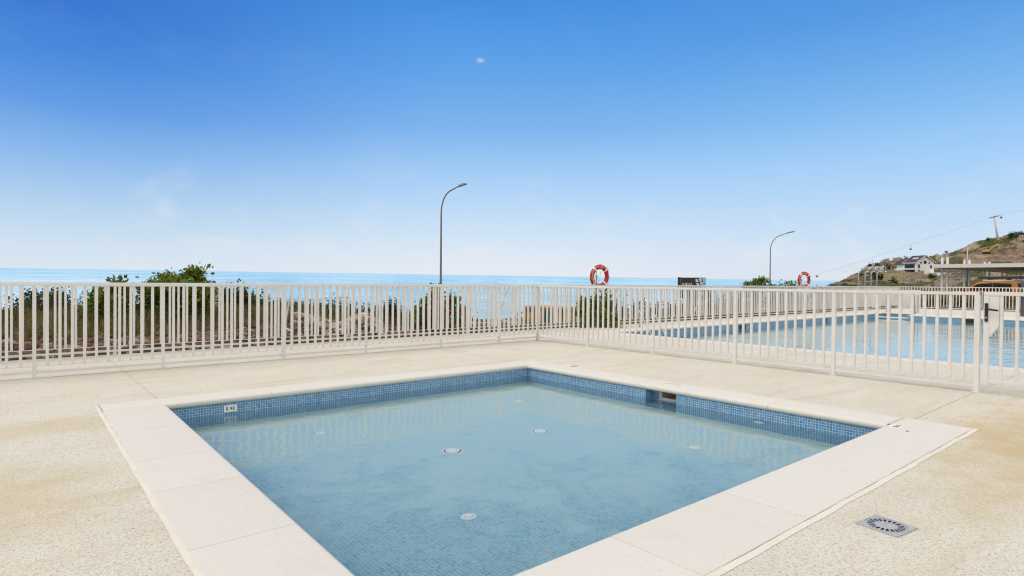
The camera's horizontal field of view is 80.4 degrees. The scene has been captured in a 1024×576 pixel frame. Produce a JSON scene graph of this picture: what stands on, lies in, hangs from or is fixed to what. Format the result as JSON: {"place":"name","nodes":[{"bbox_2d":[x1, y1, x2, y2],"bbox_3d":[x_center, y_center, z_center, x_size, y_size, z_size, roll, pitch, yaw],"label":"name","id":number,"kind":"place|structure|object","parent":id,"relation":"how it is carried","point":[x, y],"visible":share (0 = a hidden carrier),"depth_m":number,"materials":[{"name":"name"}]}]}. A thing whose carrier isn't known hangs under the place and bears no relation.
{"place":"outdoors","nodes":[
{"label":"outdoors","id":0,"kind":"place"},
{"bbox_2d":[2,298,460,340],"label":"dry grass","id":1,"kind":"structure","parent":0,"point":[39,319],"depth_m":12.66,"materials":[{"name":"brown plant"}]},
{"bbox_2d":[0,268,839,318],"bbox_3d":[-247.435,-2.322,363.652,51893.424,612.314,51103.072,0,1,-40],"label":"sea","id":2,"kind":"structure","parent":0,"point":[46,275],"depth_m":1335.43,"materials":[{"name":"liquid"}]},
{"bbox_2d":[2,296,952,356],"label":"ground","id":3,"kind":"structure","parent":0,"point":[252,333],"depth_m":18.11,"materials":[{"name":"red soil"}]},
{"bbox_2d":[8,286,70,308],"bbox_3d":[-13.330,0.832,17.046,2.372,2.029,1.700,1,1,6],"label":"bush","id":4,"kind":"object","parent":3,"relation":"on","point":[37,294],"visible":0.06,"depth_m":16.92,"materials":[{"name":"green plant"}]},
{"bbox_2d":[79,274,137,318],"bbox_3d":[-8.673,0.593,13.050,1.054,1.796,1.387,0,1,-40],"label":"tree","id":5,"kind":"object","parent":3,"relation":"on","point":[91,298],"visible":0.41,"depth_m":12.86,"materials":[{"name":"green plant"}]},
{"bbox_2d":[132,262,217,319],"bbox_3d":[-7.529,0.454,13.787,2.442,2.102,1.770,1,1,6],"label":"tree","id":6,"kind":"object","parent":3,"relation":"on","point":[192,274],"visible":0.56,"depth_m":13.47,"materials":[{"name":"green plant"}]},
{"bbox_2d":[2,319,461,360],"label":"red rocks","id":7,"kind":"object","parent":3,"relation":"on","point":[39,346],"visible":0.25,"depth_m":11.65,"materials":[{"name":"brown stone"}]},
{"bbox_2d":[224,278,269,306],"bbox_3d":[-7.498,0.266,17.105,1.489,1.122,1.231,0,1,-20],"label":"bush","id":8,"kind":"object","parent":3,"relation":"on","point":[253,297],"visible":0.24,"depth_m":16.87,"materials":[{"name":"green plant"}]},
{"bbox_2d":[293,311,384,337],"bbox_3d":[-4.150,0.876,14.415,2.572,0.688,1.856,1,1,-1],"label":"pale rubble","id":9,"kind":"object","parent":3,"relation":"on","point":[295,318],"visible":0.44,"depth_m":13.81,"materials":[{"name":"grey stone"}]},
{"bbox_2d":[2,288,710,326],"bbox_3d":[-3.157,0.813,19.087,32.746,1.807,5.182,0,1,-40],"label":"bank scrub","id":10,"kind":"object","parent":3,"relation":"on","point":[137,300],"visible":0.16,"depth_m":13.50,"materials":[{"name":"green plant"}]},
{"bbox_2d":[378,295,401,322],"bbox_3d":[-3.193,0.626,16.250,0.788,0.986,0.696,0,1,-40],"label":"bush","id":11,"kind":"object","parent":3,"relation":"on","point":[390,309],"visible":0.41,"depth_m":16.13,"materials":[{"name":"green plant"}]},
{"bbox_2d":[2,310,827,360],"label":"weeds","id":12,"kind":"object","parent":3,"relation":"on","point":[145,351],"visible":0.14,"depth_m":14.06,"materials":[{"name":"green plant"}]},
{"bbox_2d":[409,282,465,331],"bbox_3d":[-1.845,0.555,15.628,1.632,1.424,0.979,0,1,-6],"label":"bush","id":13,"kind":"object","parent":3,"relation":"on","point":[420,311],"visible":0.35,"depth_m":15.49,"materials":[{"name":"green plant"}]},
{"bbox_2d":[439,183,466,301],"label":"street lamp","id":14,"kind":"object","parent":3,"relation":"on","point":[462,184],"visible":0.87,"depth_m":41.92,"materials":[{"name":"silver metal"}]},
{"bbox_2d":[525,305,581,325],"bbox_3d":[1.408,1.002,19.500,1.647,0.849,1.180,1,1,35],"label":"storage container","id":15,"kind":"object","parent":3,"relation":"on","point":[562,323],"visible":0.2,"depth_m":19.05,"materials":[{"name":"brown"}]},
{"bbox_2d":[544,312,552,323],"bbox_3d":[1.137,1.089,19.007,0.439,0.679,0.020,1,1,35],"label":"door","id":16,"kind":"structure","parent":15,"relation":"in","point":[544,312],"depth_m":18.99,"materials":[{"name":"teal"}]},
{"bbox_2d":[571,288,621,327],"bbox_3d":[2.372,1.784,17.174,1.486,3.662,1.086,1,1,-1],"label":"bush","id":17,"kind":"object","parent":3,"relation":"on","point":[600,312],"visible":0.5,"depth_m":17.04,"materials":[{"name":"green plant"}]},
{"bbox_2d":[616,298,677,316],"bbox_3d":[6.621,1.028,29.971,3.532,1.218,1.413,0,1,-2],"label":"bush","id":18,"kind":"object","parent":3,"relation":"on","point":[650,308],"visible":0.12,"depth_m":29.92,"materials":[{"name":"green plant"}]},
{"bbox_2d":[678,277,705,303],"bbox_3d":[10.718,0.793,36.175,1.597,2.870,0.320,1,1,25],"label":"sign board","id":19,"kind":"object","parent":3,"relation":"on","point":[691,281],"visible":0.45,"depth_m":36.03,"materials":[{"name":"black"}]},
{"bbox_2d":[677,285,746,309],"bbox_3d":[12.331,0.635,36.964,4.844,1.694,2.009,1,1,5],"label":"hedge","id":20,"kind":"object","parent":3,"relation":"on","point":[716,302],"visible":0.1,"depth_m":36.80,"materials":[{"name":"green plant"}]},
{"bbox_2d":[738,275,780,303],"bbox_3d":[16.196,0.616,39.843,2.881,3.003,2.198,0,1,-10],"label":"tree","id":21,"kind":"object","parent":3,"relation":"on","point":[758,281],"visible":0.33,"depth_m":39.85,"materials":[{"name":"green plant"}]},
{"bbox_2d":[769,231,794,280],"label":"street lamp","id":22,"kind":"object","parent":3,"relation":"on","point":[770,253],"visible":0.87,"depth_m":73.92,"materials":[{"name":"silver metal"}]},
{"bbox_2d":[768,279,801,305],"bbox_3d":[17.871,0.752,40.019,2.640,2.723,2.709,0,1,-40],"label":"tree","id":23,"kind":"object","parent":3,"relation":"on","point":[788,284],"visible":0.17,"depth_m":39.83,"materials":[{"name":"green plant"}]},
{"bbox_2d":[858,266,867,307],"bbox_3d":[19.328,-0.066,33.407,0.584,2.310,0.105,1,1,-1],"label":"outdoor shower","id":24,"kind":"object","parent":3,"relation":"on","point":[859,273],"visible":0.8,"depth_m":33.37,"materials":[{"name":"silver metal"}]},
{"bbox_2d":[864,266,874,285],"bbox_3d":[19.686,-0.063,33.407,0.584,2.310,0.105,1,1,-1],"label":"outdoor shower","id":25,"kind":"object","parent":3,"relation":"on","point":[865,275],"visible":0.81,"depth_m":33.37,"materials":[{"name":"silver metal"}]},
{"bbox_2d":[870,266,880,307],"bbox_3d":[20.017,-0.060,33.408,0.584,2.310,0.105,1,1,-1],"label":"outdoor shower","id":26,"kind":"object","parent":3,"relation":"on","point":[871,276],"visible":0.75,"depth_m":33.38,"materials":[{"name":"silver metal"}]},
{"bbox_2d":[876,266,886,285],"bbox_3d":[20.334,-0.057,33.408,0.584,2.310,0.105,1,1,-1],"label":"outdoor shower","id":27,"kind":"object","parent":3,"relation":"on","point":[878,272],"visible":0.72,"depth_m":33.38,"materials":[{"name":"silver metal"}]},
{"bbox_2d":[874,290,920,307],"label":"parapet wall","id":28,"kind":"structure","parent":3,"relation":"on","point":[903,295],"depth_m":33.80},
{"bbox_2d":[873,290,1022,308],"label":"hedge","id":29,"kind":"object","parent":3,"relation":"on","point":[946,298],"visible":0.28,"depth_m":34.43,"materials":[{"name":"green plant"}]},
{"bbox_2d":[966,247,967,286],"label":"light pole","id":30,"kind":"object","parent":3,"relation":"on","point":[967,270],"visible":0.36,"depth_m":61.93,"materials":[{"name":"silver metal"}]},
{"bbox_2d":[932,257,1023,291],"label":"carport","id":31,"kind":"object","parent":3,"relation":"on","point":[1006,268],"visible":0.67,"depth_m":58.64,"materials":[{"name":"white paint"}]},
{"bbox_3d":[2.668,0.228,18.872,0.070,1.732,0.235,0,1,-32],"label":"ring stand","id":32,"kind":"object","parent":3,"relation":"on","visible":0},
{"bbox_2d":[590,264,609,284],"bbox_3d":[2.723,-0.357,18.783,0.752,0.755,0.154,0,5,-32],"label":"life ring","id":33,"kind":"object","parent":32,"relation":"hanging from","point":[601,267],"visible":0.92,"depth_m":18.74,"materials":[{"name":"red plastic"}]},
{"bbox_3d":[12.826,0.234,26.777,0.070,1.735,0.235,0,1,-24],"label":"ring stand","id":34,"kind":"object","parent":3,"relation":"on","visible":0},
{"bbox_2d":[797,271,810,287],"bbox_3d":[12.870,-0.353,26.682,0.752,0.755,0.154,0,4,-24],"label":"life ring","id":35,"kind":"object","parent":34,"relation":"hanging from","point":[806,274],"visible":0.84,"depth_m":26.63,"materials":[{"name":"red plastic"}]},
{"bbox_2d":[0,308,1023,575],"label":"pool deck","id":36,"kind":"structure","parent":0,"point":[74,500],"depth_m":4.81,"materials":[{"name":"beige"}]},
{"bbox_2d":[0,283,537,378],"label":"railing fence","id":37,"kind":"object","parent":36,"relation":"on","point":[162,363],"visible":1,"depth_m":9.46,"materials":[{"name":"white metal"}]},
{"bbox_2d":[0,282,899,361],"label":"railing fence","id":38,"kind":"object","parent":36,"relation":"on","point":[894,298],"visible":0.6,"depth_m":13.39,"materials":[{"name":"white metal"}]},
{"bbox_2d":[0,318,1019,418],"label":"deck joint","id":39,"kind":"object","parent":36,"relation":"on","point":[548,341],"visible":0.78,"depth_m":8.22,"materials":[{"name":"beige"}]},
{"bbox_2d":[93,360,978,575],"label":"paddling pool","id":40,"kind":"structure","parent":36,"relation":"in","point":[218,514],"depth_m":3.83,"materials":[{"name":"stone"}]},
{"bbox_2d":[182,377,854,575],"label":"pool water","id":41,"kind":"structure","parent":40,"relation":"in","point":[510,477],"depth_m":4.79,"materials":[{"name":"blue liquid"}]},
{"bbox_2d":[661,383,681,386],"bbox_3d":[1.966,1.194,7.482,0.250,0.013,0.250,0,1,-40],"label":"access lid","id":42,"kind":"object","parent":40,"relation":"on","point":[671,385],"visible":1,"depth_m":7.44,"materials":[{"name":"beige plastic"}]},
{"bbox_2d":[623,294,664,334],"bbox_3d":[3.683,1.096,16.793,0.642,1.862,1.071,0,1,-40],"label":"pool ladder","id":43,"kind":"object","parent":36,"relation":"attached to","point":[639,309],"visible":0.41,"depth_m":16.85,"materials":[{"name":"silver metal"}]},
{"bbox_2d":[538,285,981,392],"bbox_3d":[3.073,0.592,10.200,0.100,1.195,7.820,0,1,-40],"label":"railing fence","id":44,"kind":"object","parent":36,"relation":"on","point":[975,385],"visible":1,"depth_m":9.20,"materials":[{"name":"white metal"}]},
{"bbox_2d":[589,312,1023,371],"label":"swimming pool","id":45,"kind":"structure","parent":36,"relation":"in","point":[958,318],"depth_m":18.88,"materials":[{"name":"stone"}]},
{"bbox_2d":[667,318,1023,368],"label":"pool water","id":46,"kind":"structure","parent":45,"relation":"in","point":[1008,345],"depth_m":16.42,"materials":[{"name":"blue liquid"}]},
{"bbox_2d":[874,316,908,318],"bbox_3d":[16.431,1.279,26.248,0.076,0.076,1.342,0,1,-40],"label":"float line","id":47,"kind":"object","parent":46,"relation":"on","point":[894,317],"visible":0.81,"depth_m":26.12,"materials":[{"name":"white plastic"}]},
{"bbox_2d":[879,294,890,312],"bbox_3d":[16.648,1.005,27.184,1.766,1.652,0.053,0,1,-39],"label":"stair rail","id":48,"kind":"object","parent":45,"relation":"attached to","point":[883,300],"visible":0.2,"depth_m":27.33,"materials":[{"name":"silver metal"}]},
{"bbox_2d":[902,294,915,313],"bbox_3d":[17.109,1.020,26.173,1.766,1.652,0.053,0,1,-39],"label":"stair rail","id":49,"kind":"object","parent":45,"relation":"attached to","point":[914,304],"visible":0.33,"depth_m":26.64,"materials":[{"name":"silver metal"}]},
{"bbox_2d":[855,515,917,537],"bbox_3d":[1.967,1.254,3.188,0.210,0.016,0.210,0,1,-32],"label":"floor drain","id":50,"kind":"object","parent":36,"relation":"on","point":[888,526],"visible":1,"depth_m":3.18,"materials":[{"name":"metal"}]},
{"bbox_2d":[917,295,918,312],"bbox_3d":[18.549,0.731,27.698,0.160,0.822,0.160,0,1,-40],"label":"shower post","id":51,"kind":"object","parent":36,"relation":"on","point":[917,303],"visible":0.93,"depth_m":27.67,"materials":[{"name":"metal"}]},
{"bbox_2d":[900,286,1023,310],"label":"railing fence","id":52,"kind":"object","parent":36,"relation":"on","point":[931,307],"visible":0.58,"depth_m":31.67,"materials":[{"name":"white metal"}]},
{"bbox_2d":[982,292,1023,386],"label":"pool gate","id":53,"kind":"structure","parent":36,"relation":"on","point":[993,314],"depth_m":7.09,"materials":[{"name":"white metal"}]},
{"bbox_2d":[1020,297,1023,316],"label":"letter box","id":54,"kind":"object","parent":53,"relation":"attached to","point":[1021,306],"visible":1,"depth_m":6.96,"materials":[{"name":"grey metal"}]},
{"bbox_2d":[0,0,1023,280],"label":"sky","id":55,"kind":"structure","parent":0,"point":[632,138],"materials":[{"name":"blue"}]},
{"bbox_2d":[448,301,872,332],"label":"scrub grass","id":56,"kind":"structure","parent":0,"point":[670,316],"depth_m":25.52,"materials":[{"name":"plant"}]},
{"bbox_2d":[807,232,1023,301],"bbox_3d":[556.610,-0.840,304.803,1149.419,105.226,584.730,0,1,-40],"label":"hillside","id":57,"kind":"structure","parent":0,"point":[1012,251],"depth_m":297.95,"materials":[{"name":"brown soil"}]},
{"bbox_2d":[861,266,883,271],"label":"retaining wall","id":58,"kind":"structure","parent":57,"relation":"on","point":[877,269],"depth_m":291.62,"materials":[{"name":"concrete"}]},
{"bbox_2d":[867,271,883,280],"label":"hill bush","id":59,"kind":"object","parent":57,"relation":"on","point":[881,277],"visible":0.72,"depth_m":237.80,"materials":[{"name":"green plant"}]},
{"bbox_2d":[881,257,901,262],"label":"house","id":60,"kind":"structure","parent":57,"relation":"on","point":[895,260],"depth_m":371.12,"materials":[{"name":"brown tile"}]},
{"bbox_2d":[883,278,901,283],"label":"retaining wall","id":61,"kind":"structure","parent":57,"relation":"on","point":[887,279],"depth_m":231.18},
{"bbox_2d":[883,273,902,277],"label":"retaining wall","id":62,"kind":"structure","parent":57,"relation":"on","point":[890,275],"depth_m":262.50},
{"bbox_2d":[888,276,899,283],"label":"hill bush","id":63,"kind":"object","parent":57,"relation":"on","point":[893,280],"visible":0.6,"depth_m":225.64,"materials":[{"name":"green plant"}]},
{"bbox_2d":[902,274,910,280],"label":"retaining wall","id":64,"kind":"structure","parent":57,"relation":"on","point":[907,277],"depth_m":249.36,"materials":[{"name":"stone"}]},
{"bbox_2d":[909,270,923,278],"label":"retaining wall","id":65,"kind":"structure","parent":57,"relation":"on","point":[919,274],"depth_m":272.08,"materials":[{"name":"stone"}]},
{"bbox_2d":[810,234,1023,298],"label":"hillside scrub","id":66,"kind":"object","parent":57,"relation":"on","point":[933,259],"visible":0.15,"depth_m":256.19,"materials":[{"name":"green plant"}]},
{"bbox_2d":[894,255,945,275],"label":"house","id":67,"kind":"structure","parent":57,"relation":"on","point":[918,263],"depth_m":293.21,"materials":[{"name":"paint"}]},
{"bbox_2d":[905,264,914,268],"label":"window","id":68,"kind":"structure","parent":67,"relation":"in","point":[906,265],"depth_m":296.23,"materials":[{"name":"black glass"}]},
{"bbox_2d":[927,273,936,277],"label":"hill bush","id":69,"kind":"object","parent":57,"relation":"on","point":[934,275],"visible":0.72,"depth_m":269.63,"materials":[{"name":"green plant"}]},
{"bbox_2d":[982,243,1000,253],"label":"excavator","id":70,"kind":"object","parent":57,"relation":"on","point":[986,251],"visible":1,"depth_m":347.95,"materials":[{"name":"yellow metal"}]},
{"bbox_2d":[990,215,998,236],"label":"cable car tower","id":71,"kind":"structure","parent":57,"relation":"on","point":[996,231],"depth_m":430.62,"materials":[{"name":"metal"}]},
{"bbox_2d":[795,210,1023,280],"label":"cable","id":72,"kind":"object","parent":71,"relation":"attached to","point":[908,245],"visible":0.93,"depth_m":429.94,"materials":[{"name":"silver metal"}]},
{"bbox_2d":[1007,231,1018,237],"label":"hill bush","id":73,"kind":"object","parent":57,"relation":"on","point":[1010,235],"visible":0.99,"depth_m":404.56,"materials":[{"name":"green plant"}]},
{"bbox_2d":[952,306,1015,311],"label":"car park","id":74,"kind":"structure","parent":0,"point":[1014,308],"depth_m":33.52,"materials":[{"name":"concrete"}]},
{"bbox_2d":[935,276,1023,306],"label":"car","id":75,"kind":"object","parent":74,"relation":"on","point":[1018,285],"visible":0.22,"depth_m":36.00,"materials":[{"name":"orange paint"}]}
]}

